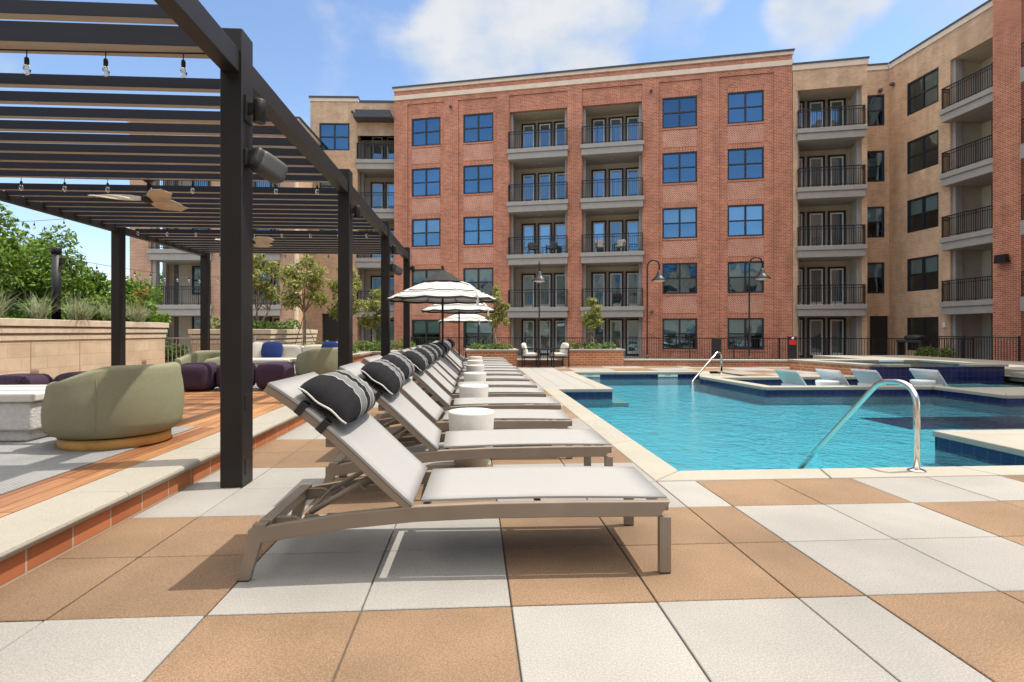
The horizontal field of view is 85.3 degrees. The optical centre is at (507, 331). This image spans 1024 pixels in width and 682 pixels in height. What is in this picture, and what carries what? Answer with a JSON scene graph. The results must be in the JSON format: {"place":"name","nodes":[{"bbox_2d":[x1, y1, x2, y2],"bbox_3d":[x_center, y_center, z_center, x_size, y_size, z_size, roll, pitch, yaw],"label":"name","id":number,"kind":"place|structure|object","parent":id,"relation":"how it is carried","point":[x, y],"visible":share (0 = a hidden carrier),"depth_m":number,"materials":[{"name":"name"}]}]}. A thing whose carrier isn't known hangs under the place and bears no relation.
{"place":"outdoors","nodes":[
{"label":"outdoors","id":0,"kind":"place"},
{"bbox_2d":[5,288,60,318],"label":"ornamental grass","id":1,"kind":"object","parent":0,"point":[40,311],"depth_m":10.82,"materials":[{"name":"plant"}]},
{"bbox_2d":[42,290,99,319],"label":"ornamental grass","id":2,"kind":"object","parent":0,"point":[73,313],"depth_m":11.61,"materials":[{"name":"plant"}]},
{"bbox_2d":[126,117,323,355],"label":"apartment building","id":3,"kind":"structure","parent":0,"point":[180,306],"depth_m":32.28,"materials":[{"name":"brown brick"}]},
{"bbox_2d":[309,96,393,347],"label":"apartment building","id":4,"kind":"structure","parent":0,"point":[355,134],"depth_m":36.16,"materials":[{"name":"beige brick"}]},
{"bbox_2d":[323,314,337,341],"bbox_3d":[-11.483,0.171,36.354,1.160,2.630,0.060,0,0,-1],"label":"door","id":5,"kind":"structure","parent":4,"relation":"in","point":[330,326],"depth_m":36.32,"materials":[{"name":"black metal"}]},
{"bbox_2d":[320,123,348,150],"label":"window","id":6,"kind":"structure","parent":4,"relation":"in","point":[334,136],"depth_m":36.52,"materials":[{"name":"blue"}]},
{"bbox_2d":[0,0,987,384],"label":"sky","id":7,"kind":"structure","parent":0,"point":[302,49],"materials":[{"name":"blue"}]},
{"bbox_2d":[0,357,1023,681],"bbox_3d":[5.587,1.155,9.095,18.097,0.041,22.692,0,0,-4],"label":"pavement","id":8,"kind":"structure","parent":0,"point":[856,580],"depth_m":2.44,"materials":[{"name":"grey concrete"}]},
{"bbox_2d":[0,375,297,517],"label":"deck","id":9,"kind":"structure","parent":8,"relation":"on","point":[201,412],"depth_m":4.39,"materials":[{"name":"brown wood"}]},
{"bbox_2d":[0,373,52,384],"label":"ottoman","id":10,"kind":"object","parent":9,"relation":"on","point":[27,379],"visible":0.33,"depth_m":6.42,"materials":[{"name":"fabric"}]},
{"bbox_2d":[0,318,168,379],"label":"stone planter","id":11,"kind":"object","parent":9,"relation":"on","point":[52,348],"visible":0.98,"depth_m":11.37,"materials":[{"name":"beige stone"}]},
{"bbox_2d":[50,247,64,319],"bbox_3d":[-9.932,-1.044,12.267,0.270,1.640,0.200,0,0,-4],"label":"light pole","id":12,"kind":"object","parent":11,"relation":"on","point":[57,260],"visible":0.91,"depth_m":12.20,"materials":[{"name":"black metal"}]},
{"bbox_2d":[20,295,110,320],"bbox_3d":[-15.322,0.299,18.272,3.929,3.013,3.141,0,0,-38],"label":"shrub","id":13,"kind":"object","parent":11,"relation":"in","point":[98,316],"visible":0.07,"depth_m":18.09,"materials":[{"name":"green plant"}]},
{"bbox_2d":[126,293,171,336],"bbox_3d":[-16.922,-0.072,24.348,4.254,3.416,3.234,0,0,-43],"label":"shrub","id":14,"kind":"object","parent":11,"relation":"in","point":[163,317],"visible":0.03,"depth_m":24.59,"materials":[{"name":"green plant"}]},
{"bbox_2d":[0,427,195,494],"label":"rug","id":15,"kind":"object","parent":9,"relation":"on","point":[24,463],"visible":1,"depth_m":4.11,"materials":[{"name":"white fabric"}]},
{"bbox_2d":[0,385,48,441],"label":"fire table","id":16,"kind":"object","parent":15,"relation":"on","point":[20,412],"visible":0.54,"depth_m":4.75,"materials":[{"name":"white concrete"}]},
{"bbox_2d":[41,362,183,450],"bbox_3d":[-3.380,0.610,4.803,1.010,0.675,1.010,0,0,9],"label":"armchair","id":17,"kind":"object","parent":15,"relation":"on","point":[115,407],"visible":1,"depth_m":4.42,"materials":[{"name":"green fabric"}]},
{"bbox_2d":[184,384,263,390],"bbox_3d":[-5.642,0.952,10.350,3.800,0.009,2.850,0,0,-4],"label":"rug","id":18,"kind":"object","parent":9,"relation":"on","point":[255,387],"depth_m":9.09,"materials":[{"name":"fabric"}]},
{"bbox_2d":[174,350,219,386],"bbox_3d":[-5.322,0.643,9.693,0.909,0.608,0.909,0,0,17],"label":"armchair","id":19,"kind":"object","parent":18,"relation":"on","point":[206,356],"visible":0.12,"depth_m":9.89,"materials":[{"name":"green fabric"}]},
{"bbox_2d":[181,362,217,390],"bbox_3d":[-5.010,0.722,9.011,0.530,0.445,0.530,0,0,-4],"label":"ottoman","id":20,"kind":"object","parent":18,"relation":"on","point":[198,375],"visible":0.79,"depth_m":8.78,"materials":[{"name":"fabric"}]},
{"bbox_2d":[256,362,294,388],"bbox_3d":[-3.838,0.722,9.183,0.530,0.445,0.530,0,0,-4],"label":"ottoman","id":21,"kind":"object","parent":18,"relation":"on","point":[266,372],"visible":0.7,"depth_m":8.94,"materials":[{"name":"fabric"}]},
{"bbox_2d":[295,347,337,374],"bbox_3d":[-3.675,0.626,10.946,0.960,0.641,0.960,0,0,37],"label":"armchair","id":22,"kind":"object","parent":9,"relation":"on","point":[319,361],"visible":0.65,"depth_m":10.52,"materials":[{"name":"green fabric"}]},
{"bbox_2d":[0,416,306,588],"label":"kerb","id":23,"kind":"structure","parent":8,"relation":"on","point":[25,562],"depth_m":3.19,"materials":[{"name":"orange brick"}]},
{"bbox_2d":[0,406,298,561],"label":"kerb coping","id":24,"kind":"object","parent":23,"relation":"on","point":[27,527],"visible":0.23,"depth_m":3.29,"materials":[{"name":"stone"}]},
{"bbox_2d":[0,0,409,487],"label":"pergola","id":25,"kind":"object","parent":8,"relation":"on","point":[236,207],"visible":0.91,"depth_m":5.56,"materials":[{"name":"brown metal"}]},
{"bbox_2d":[0,49,204,77],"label":"string light","id":26,"kind":"object","parent":25,"relation":"hanging from","point":[105,62],"visible":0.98,"depth_m":4.05,"materials":[{"name":"black plastic"}]},
{"bbox_2d":[88,180,187,210],"bbox_3d":[-4.731,-1.889,7.326,1.067,0.358,1.192,0,0,44],"label":"ceiling fan","id":27,"kind":"object","parent":25,"relation":"hanging from","point":[159,199],"visible":0.95,"depth_m":7.35,"materials":[{"name":"brown wood"}]},
{"bbox_2d":[245,94,265,125],"bbox_3d":[-1.873,-1.649,4.143,0.128,0.190,0.120,0,0,-4],"label":"spotlight","id":28,"kind":"object","parent":25,"relation":"attached to","point":[256,108],"visible":1,"depth_m":4.12,"materials":[{"name":"brown metal"}]},
{"bbox_2d":[244,147,287,183],"bbox_3d":[-1.827,-1.250,4.189,0.160,0.223,0.314,0,0,34],"label":"loudspeaker","id":29,"kind":"object","parent":25,"relation":"attached to","point":[266,165],"visible":1,"depth_m":4.12,"materials":[{"name":"black plastic"}]},
{"bbox_2d":[356,350,397,355],"bbox_3d":[-4.694,0.883,16.795,2.580,0.605,1.400,0,0,-4],"label":"brick planter","id":30,"kind":"object","parent":8,"relation":"on","point":[376,352],"visible":0.13,"depth_m":16.23,"materials":[{"name":"stone"}]},
{"bbox_2d":[326,268,366,342],"bbox_3d":[-5.116,-0.746,17.591,1.250,2.764,1.056,0,0,-4],"label":"tree","id":31,"kind":"object","parent":30,"relation":"on","point":[357,305],"visible":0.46,"depth_m":17.58,"materials":[{"name":"green plant"}]},
{"bbox_2d":[386,265,497,357],"bbox_3d":[-1.248,-0.059,10.650,2.131,2.430,2.026,0,0,-8],"label":"umbrella","id":32,"kind":"object","parent":8,"relation":"on","point":[442,286],"visible":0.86,"depth_m":10.22,"materials":[{"name":"white fabric"}]},
{"bbox_2d":[236,370,670,581],"bbox_3d":[-0.246,0.671,2.901,2.001,0.930,0.688,0,0,-2],"label":"sun lounger","id":33,"kind":"object","parent":8,"relation":"on","point":[333,408],"visible":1,"depth_m":2.63,"materials":[{"name":"white fabric"}]},
{"bbox_2d":[421,303,494,355],"bbox_3d":[-1.362,-0.019,15.550,2.131,2.430,2.026,0,0,-18],"label":"umbrella","id":34,"kind":"object","parent":8,"relation":"on","point":[460,308],"visible":0.6,"depth_m":14.98,"materials":[{"name":"white fabric"}]},
{"bbox_2d":[438,313,491,357],"bbox_3d":[-1.551,0.103,20.600,2.131,2.090,2.026,0,0,4],"label":"umbrella","id":35,"kind":"object","parent":8,"relation":"on","point":[465,318],"visible":0.73,"depth_m":20.02,"materials":[{"name":"white fabric"}]},
{"bbox_2d":[318,359,612,502],"bbox_3d":[-0.293,0.671,4.109,2.001,0.930,0.688,0,0,-5],"label":"sun lounger","id":36,"kind":"object","parent":8,"relation":"on","point":[385,379],"visible":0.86,"depth_m":3.85,"materials":[{"name":"white fabric"}]},
{"bbox_2d":[361,353,572,458],"bbox_3d":[-0.427,0.671,5.274,2.001,0.930,0.688,0,0,-2],"label":"sun lounger","id":37,"kind":"object","parent":8,"relation":"on","point":[421,400],"visible":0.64,"depth_m":5.03,"materials":[{"name":"white fabric"}]},
{"bbox_2d":[380,350,560,426],"bbox_3d":[-0.436,0.671,6.305,2.001,0.930,0.688,0,0,-4],"label":"sun lounger","id":38,"kind":"object","parent":8,"relation":"on","point":[419,361],"visible":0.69,"depth_m":6.05,"materials":[{"name":"white fabric"}]},
{"bbox_2d":[448,408,493,467],"bbox_3d":[-0.307,0.902,4.700,0.390,0.468,0.390,0,0,-4],"label":"side table","id":39,"kind":"object","parent":8,"relation":"on","point":[462,419],"visible":0.64,"depth_m":4.56,"materials":[{"name":"beige concrete"}]},
{"bbox_2d":[399,347,545,404],"bbox_3d":[-0.517,0.671,7.443,2.001,0.930,0.688,0,0,-2],"label":"sun lounger","id":40,"kind":"object","parent":8,"relation":"on","point":[439,380],"visible":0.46,"depth_m":7.18,"materials":[{"name":"grey fabric"}]},
{"bbox_2d":[416,344,528,386],"bbox_3d":[-0.651,0.671,9.538,2.001,0.930,0.688,0,0,-2],"label":"sun lounger","id":41,"kind":"object","parent":8,"relation":"on","point":[449,371],"visible":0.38,"depth_m":9.30,"materials":[{"name":"fabric"}]},
{"bbox_2d":[409,345,536,404],"bbox_3d":[-0.581,0.671,8.420,2.001,0.930,0.688,0,0,-4],"label":"sun lounger","id":42,"kind":"object","parent":8,"relation":"on","point":[452,381],"visible":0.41,"depth_m":8.34,"materials":[{"name":"fabric"}]},
{"bbox_2d":[459,384,488,405],"bbox_3d":[-0.424,0.902,6.927,0.370,0.468,0.370,0,0,-4],"label":"side table","id":43,"kind":"object","parent":8,"relation":"on","point":[472,390],"visible":0.48,"depth_m":6.78,"materials":[{"name":"beige concrete"}]},
{"bbox_2d":[465,348,518,366],"bbox_3d":[-0.553,0.883,18.701,1.720,0.605,1.700,0,0,-4],"label":"brick planter","id":44,"kind":"object","parent":8,"relation":"on","point":[509,355],"visible":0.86,"depth_m":17.91,"materials":[{"name":"brick"}]},
{"bbox_2d":[484,285,510,347],"bbox_3d":[-0.334,-0.500,18.894,0.924,2.280,0.953,0,0,-26],"label":"tree","id":45,"kind":"object","parent":44,"relation":"on","point":[498,316],"visible":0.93,"depth_m":18.89,"materials":[{"name":"green plant"}]},
{"bbox_2d":[555,348,625,365],"bbox_3d":[2.789,0.883,19.106,2.100,0.605,1.700,0,0,-4],"label":"brick planter","id":46,"kind":"object","parent":8,"relation":"on","point":[596,357],"visible":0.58,"depth_m":18.31,"materials":[{"name":"brick"}]},
{"bbox_2d":[580,297,603,347],"bbox_3d":[2.934,-0.293,19.212,0.962,1.872,0.898,0,0,44],"label":"tree","id":47,"kind":"object","parent":46,"relation":"on","point":[593,318],"visible":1,"depth_m":19.03,"materials":[{"name":"green plant"}]},
{"bbox_2d":[624,359,789,366],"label":"brick wall","id":48,"kind":"structure","parent":8,"relation":"on","point":[717,362],"depth_m":18.24,"materials":[{"name":"brick"}]},
{"bbox_2d":[563,374,1023,470],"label":"pool","id":49,"kind":"structure","parent":8,"relation":"in","point":[966,448],"depth_m":8.63,"materials":[{"name":"blue liquid"}]},
{"bbox_2d":[543,371,1023,481],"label":"pool coping","id":50,"kind":"object","parent":49,"relation":"on","point":[651,465],"visible":0.83,"depth_m":5.50,"materials":[{"name":"stone"}]},
{"bbox_2d":[798,379,926,472],"bbox_3d":[3.269,1.028,5.360,0.130,1.252,1.831,0,0,-4],"label":"handrail","id":51,"kind":"object","parent":50,"relation":"on","point":[916,468],"visible":0.98,"depth_m":4.67,"materials":[{"name":"silver metal"}]},
{"bbox_2d":[572,377,1023,470],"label":"pool water","id":52,"kind":"structure","parent":49,"relation":"in","point":[638,397],"depth_m":8.45,"materials":[{"name":"blue liquid"}]},
{"bbox_2d":[711,376,1023,387],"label":"tanning ledge","id":53,"kind":"object","parent":49,"relation":"in","point":[777,380],"visible":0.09,"depth_m":13.79,"materials":[{"name":"grey paint"}]},
{"bbox_2d":[774,369,805,385],"bbox_3d":[6.866,1.123,12.509,1.550,0.566,0.640,0,0,-18],"label":"pool chaise","id":54,"kind":"object","parent":53,"relation":"on","point":[790,377],"visible":0.35,"depth_m":12.29,"materials":[{"name":"white plastic"}]},
{"bbox_2d":[851,368,885,384],"bbox_3d":[8.663,1.123,12.619,1.550,0.566,0.640,0,0,-18],"label":"pool chaise","id":55,"kind":"object","parent":53,"relation":"on","point":[866,377],"visible":0.3,"depth_m":12.44,"materials":[{"name":"white plastic"}]},
{"bbox_2d":[909,368,947,385],"bbox_3d":[10.060,1.123,12.704,1.550,0.566,0.640,0,0,-18],"label":"pool chaise","id":56,"kind":"object","parent":53,"relation":"on","point":[935,375],"visible":0.29,"depth_m":12.42,"materials":[{"name":"white plastic"}]},
{"bbox_2d":[864,416,1023,428],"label":"pool floor tile","id":57,"kind":"object","parent":49,"relation":"on","point":[905,425],"visible":0.5,"depth_m":9.18,"materials":[{"name":"blue tile"}]},
{"bbox_2d":[787,359,1008,383],"bbox_3d":[10.660,1.086,15.560,4.140,0.500,2.960,0,0,-4],"label":"spa","id":58,"kind":"object","parent":8,"relation":"on","point":[961,371],"visible":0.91,"depth_m":14.24,"materials":[{"name":"blue tile"}]},
{"bbox_2d":[813,355,1023,381],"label":"pool coping","id":59,"kind":"object","parent":8,"relation":"on","point":[1014,370],"visible":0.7,"depth_m":19.44,"materials":[{"name":"stone"}]},
{"bbox_2d":[517,367,592,387],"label":"platform","id":60,"kind":"structure","parent":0,"point":[546,377],"depth_m":13.47,"materials":[{"name":"beige concrete"}]},
{"bbox_2d":[174,355,1023,385],"bbox_3d":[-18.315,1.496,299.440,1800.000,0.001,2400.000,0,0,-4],"label":"ground","id":61,"kind":"structure","parent":0,"point":[637,357],"depth_m":30.91,"materials":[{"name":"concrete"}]},
{"bbox_2d":[0,203,34,311],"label":"broadleaf tree","id":62,"kind":"object","parent":61,"relation":"on","point":[7,254],"visible":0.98,"depth_m":16.83,"materials":[{"name":"green plant"}]},
{"bbox_2d":[0,224,91,315],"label":"broadleaf tree","id":63,"kind":"object","parent":61,"relation":"on","point":[35,278],"visible":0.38,"depth_m":20.56,"materials":[{"name":"green plant"}]},
{"bbox_2d":[17,266,162,311],"bbox_3d":[-18.505,-0.714,24.268,5.504,4.478,4.914,0,0,-25],"label":"broadleaf tree","id":64,"kind":"object","parent":61,"relation":"on","point":[99,285],"visible":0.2,"depth_m":24.09,"materials":[{"name":"green plant"}]},
{"bbox_2d":[188,329,317,351],"bbox_3d":[-7.846,0.583,17.704,2.240,1.306,4.640,0,0,-4],"label":"stone planter","id":65,"kind":"object","parent":61,"relation":"on","point":[282,335],"visible":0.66,"depth_m":15.57,"materials":[{"name":"beige stone"}]},
{"bbox_2d":[253,253,285,326],"bbox_3d":[-7.896,-1.321,17.691,1.643,2.592,0.911,0,0,-14],"label":"tree","id":66,"kind":"object","parent":65,"relation":"on","point":[262,286],"visible":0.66,"depth_m":17.72,"materials":[{"name":"green plant"}]},
{"bbox_2d":[278,254,330,345],"bbox_3d":[-6.022,-0.689,16.498,1.515,3.291,1.124,0,0,-19],"label":"tree","id":67,"kind":"object","parent":65,"relation":"in","point":[293,299],"visible":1,"depth_m":16.48,"materials":[{"name":"green plant"}]},
{"bbox_2d":[392,48,794,357],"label":"apartment building","id":68,"kind":"structure","parent":61,"relation":"on","point":[680,170],"depth_m":33.20,"materials":[{"name":"red brick"}]},
{"bbox_2d":[412,320,440,346],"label":"window","id":69,"kind":"structure","parent":68,"relation":"in","point":[420,328],"depth_m":35.43,"materials":[{"name":"black"}]},
{"bbox_2d":[412,218,440,246],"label":"window","id":70,"kind":"structure","parent":68,"relation":"in","point":[425,232],"depth_m":35.45,"materials":[{"name":"blue glass"}]},
{"bbox_2d":[412,167,440,196],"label":"window","id":71,"kind":"structure","parent":68,"relation":"in","point":[425,181],"depth_m":35.55,"materials":[{"name":"blue"}]},
{"bbox_2d":[412,117,440,146],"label":"window","id":72,"kind":"structure","parent":68,"relation":"in","point":[425,131],"depth_m":35.54,"materials":[{"name":"blue"}]},
{"bbox_2d":[463,319,492,347],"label":"window","id":73,"kind":"structure","parent":68,"relation":"in","point":[472,329],"depth_m":34.76,"materials":[{"name":"black"}]},
{"bbox_2d":[463,268,492,295],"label":"window","id":74,"kind":"structure","parent":68,"relation":"in","point":[481,279],"depth_m":34.73,"materials":[{"name":"black"}]},
{"bbox_2d":[463,216,492,244],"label":"window","id":75,"kind":"structure","parent":68,"relation":"in","point":[478,230],"depth_m":34.87,"materials":[{"name":"blue glass"}]},
{"bbox_2d":[463,164,492,193],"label":"window","id":76,"kind":"structure","parent":68,"relation":"in","point":[476,178],"depth_m":34.87,"materials":[{"name":"blue glass"}]},
{"bbox_2d":[463,112,492,142],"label":"window","id":77,"kind":"structure","parent":68,"relation":"in","point":[478,127],"depth_m":34.86,"materials":[{"name":"blue glass"}]},
{"bbox_2d":[608,272,623,306],"bbox_3d":[6.718,-2.589,34.477,0.920,2.250,0.110,0,0,12],"label":"balcony door","id":78,"kind":"structure","parent":68,"relation":"in","point":[611,277],"depth_m":34.49,"materials":[{"name":"black"}]},
{"bbox_2d":[662,318,696,348],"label":"window","id":79,"kind":"structure","parent":68,"relation":"in","point":[671,327],"depth_m":32.28,"materials":[{"name":"black glass"}]},
{"bbox_2d":[662,263,696,293],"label":"window","id":80,"kind":"structure","parent":68,"relation":"in","point":[681,278],"depth_m":32.39,"materials":[{"name":"blue"}]},
{"bbox_2d":[662,207,696,238],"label":"window","id":81,"kind":"structure","parent":68,"relation":"in","point":[676,222],"depth_m":32.28,"materials":[{"name":"blue glass"}]},
{"bbox_2d":[662,151,696,183],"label":"window","id":82,"kind":"structure","parent":68,"relation":"in","point":[677,167],"depth_m":32.39,"materials":[{"name":"blue glass"}]},
{"bbox_2d":[662,95,696,128],"bbox_3d":[9.975,-12.674,32.286,1.930,1.780,0.400,0,0,12],"label":"window","id":83,"kind":"structure","parent":68,"relation":"in","point":[677,112],"depth_m":32.39,"materials":[{"name":"blue glass"}]},
{"bbox_2d":[727,318,763,349],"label":"window","id":84,"kind":"structure","parent":68,"relation":"in","point":[736,327],"depth_m":31.56,"materials":[{"name":"black glass"}]},
{"bbox_2d":[727,261,763,292],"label":"window","id":85,"kind":"structure","parent":68,"relation":"in","point":[737,272],"depth_m":31.57,"materials":[{"name":"black"}]},
{"bbox_2d":[727,204,763,236],"bbox_3d":[13.470,-6.274,31.558,1.930,1.780,0.400,0,0,12],"label":"window","id":86,"kind":"structure","parent":68,"relation":"in","point":[742,220],"depth_m":31.56,"materials":[{"name":"blue glass"}]},
{"bbox_2d":[727,147,763,179],"bbox_3d":[13.470,-9.474,31.558,1.930,1.780,0.400,0,0,12],"label":"window","id":87,"kind":"structure","parent":68,"relation":"in","point":[742,163],"depth_m":31.65,"materials":[{"name":"blue glass"}]},
{"bbox_2d":[727,90,763,123],"bbox_3d":[13.470,-12.674,31.558,1.930,1.780,0.400,0,0,12],"label":"window","id":88,"kind":"structure","parent":68,"relation":"in","point":[746,106],"depth_m":31.64,"materials":[{"name":"blue glass"}]},
{"bbox_2d":[411,337,972,358],"bbox_3d":[8.310,0.891,28.761,27.952,1.210,0.060,0,0,10],"label":"metal fence","id":89,"kind":"object","parent":61,"relation":"on","point":[778,345],"visible":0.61,"depth_m":28.12,"materials":[{"name":"black metal"}]},
{"bbox_2d":[748,257,770,358],"bbox_3d":[12.339,-1.097,27.233,1.109,5.186,0.796,0,0,-13],"label":"street lamp","id":90,"kind":"object","parent":61,"relation":"on","point":[762,275],"visible":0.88,"depth_m":27.34,"materials":[{"name":"black metal"}]},
{"bbox_2d":[792,56,869,358],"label":"apartment building","id":91,"kind":"structure","parent":61,"relation":"on","point":[829,198],"depth_m":30.72,"materials":[{"name":"beige brick"}]},
{"bbox_2d":[828,210,845,244],"bbox_3d":[18.826,-5.789,31.800,0.920,2.250,0.110,0,0,12],"label":"balcony door","id":92,"kind":"structure","parent":91,"relation":"in","point":[842,213],"depth_m":31.81,"materials":[{"name":"black"}]},
{"bbox_2d":[896,335,928,354],"bbox_3d":[18.485,0.626,25.376,0.600,0.980,1.100,0,0,-24],"label":"grill","id":93,"kind":"object","parent":61,"relation":"on","point":[921,340],"visible":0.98,"depth_m":25.18,"materials":[{"name":"black metal"}]},
{"bbox_2d":[867,0,992,359],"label":"apartment building","id":94,"kind":"structure","parent":61,"relation":"on","point":[930,186],"depth_m":28.84,"materials":[{"name":"beige brick"}]},
{"bbox_2d":[867,262,883,293],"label":"window","id":95,"kind":"structure","parent":94,"relation":"in","point":[875,270],"depth_m":31.99,"materials":[{"name":"black"}]},
{"bbox_2d":[867,206,883,237],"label":"window","id":96,"kind":"structure","parent":94,"relation":"in","point":[875,215],"depth_m":31.99,"materials":[{"name":"black"}]},
{"bbox_2d":[867,150,883,181],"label":"window","id":97,"kind":"structure","parent":94,"relation":"in","point":[875,159],"depth_m":32.17,"materials":[{"name":"black"}]},
{"bbox_2d":[867,94,883,125],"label":"window","id":98,"kind":"structure","parent":94,"relation":"in","point":[875,103],"depth_m":32.17,"materials":[{"name":"black"}]},
{"bbox_2d":[870,316,886,354],"bbox_3d":[21.276,0.296,31.901,0.930,2.380,0.050,0,0,10],"label":"door","id":99,"kind":"structure","parent":94,"relation":"in","point":[878,324],"depth_m":31.88,"materials":[{"name":"black"}]},
{"bbox_2d":[907,317,938,350],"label":"window","id":100,"kind":"structure","parent":94,"relation":"in","point":[926,326],"depth_m":29.60,"materials":[{"name":"black"}]},
{"bbox_2d":[907,254,938,291],"bbox_3d":[22.178,-3.074,29.456,0.400,1.780,2.000,0,0,-5],"label":"window","id":101,"kind":"structure","parent":94,"relation":"in","point":[922,272],"depth_m":29.54,"materials":[{"name":"black glass"}]},
{"bbox_2d":[907,192,938,232],"bbox_3d":[22.178,-6.274,29.456,0.400,1.780,2.000,0,0,-5],"label":"window","id":102,"kind":"structure","parent":94,"relation":"in","point":[922,212],"depth_m":29.54,"materials":[{"name":"black glass"}]},
{"bbox_2d":[907,129,938,174],"bbox_3d":[22.178,-9.474,29.456,0.400,1.780,2.000,0,0,-5],"label":"window","id":103,"kind":"structure","parent":94,"relation":"in","point":[923,151],"depth_m":29.60,"materials":[{"name":"black glass"}]},
{"bbox_2d":[907,67,938,115],"bbox_3d":[22.178,-12.674,29.456,0.400,1.780,2.000,0,0,-5],"label":"window","id":104,"kind":"structure","parent":94,"relation":"in","point":[922,92],"depth_m":29.60,"materials":[{"name":"black glass"}]},
{"bbox_2d":[917,336,1020,361],"bbox_3d":[19.206,0.831,23.416,0.060,1.330,4.860,0,0,-4],"label":"metal fence","id":105,"kind":"object","parent":61,"relation":"on","point":[1019,347],"visible":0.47,"depth_m":22.81,"materials":[{"name":"black"}]},
{"bbox_2d":[993,0,1023,361],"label":"brick pier","id":106,"kind":"structure","parent":61,"relation":"on","point":[1008,162],"depth_m":24.25,"materials":[{"name":"red brick"}]},
{"bbox_2d":[965,387,1023,443],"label":"pool deck","id":107,"kind":"structure","parent":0,"point":[1016,438],"depth_m":10.54,"materials":[{"name":"concrete"}]},
{"bbox_2d":[1020,42,1023,310],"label":"apartment building","id":108,"kind":"structure","parent":0,"point":[1021,157],"depth_m":23.29,"materials":[{"name":"brick"}]},
{"bbox_3d":[-4.117,0.883,18.333,2.520,0.605,1.800,0,0,-4],"label":"brick planter","id":109,"kind":"object","parent":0,"visible":0},
{"bbox_2d":[357,288,391,346],"bbox_3d":[-4.523,-0.417,18.687,1.212,2.112,0.969,0,0,-4],"label":"tree","id":110,"kind":"object","parent":109,"relation":"on","point":[374,318],"visible":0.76,"depth_m":18.69,"materials":[{"name":"green plant"}]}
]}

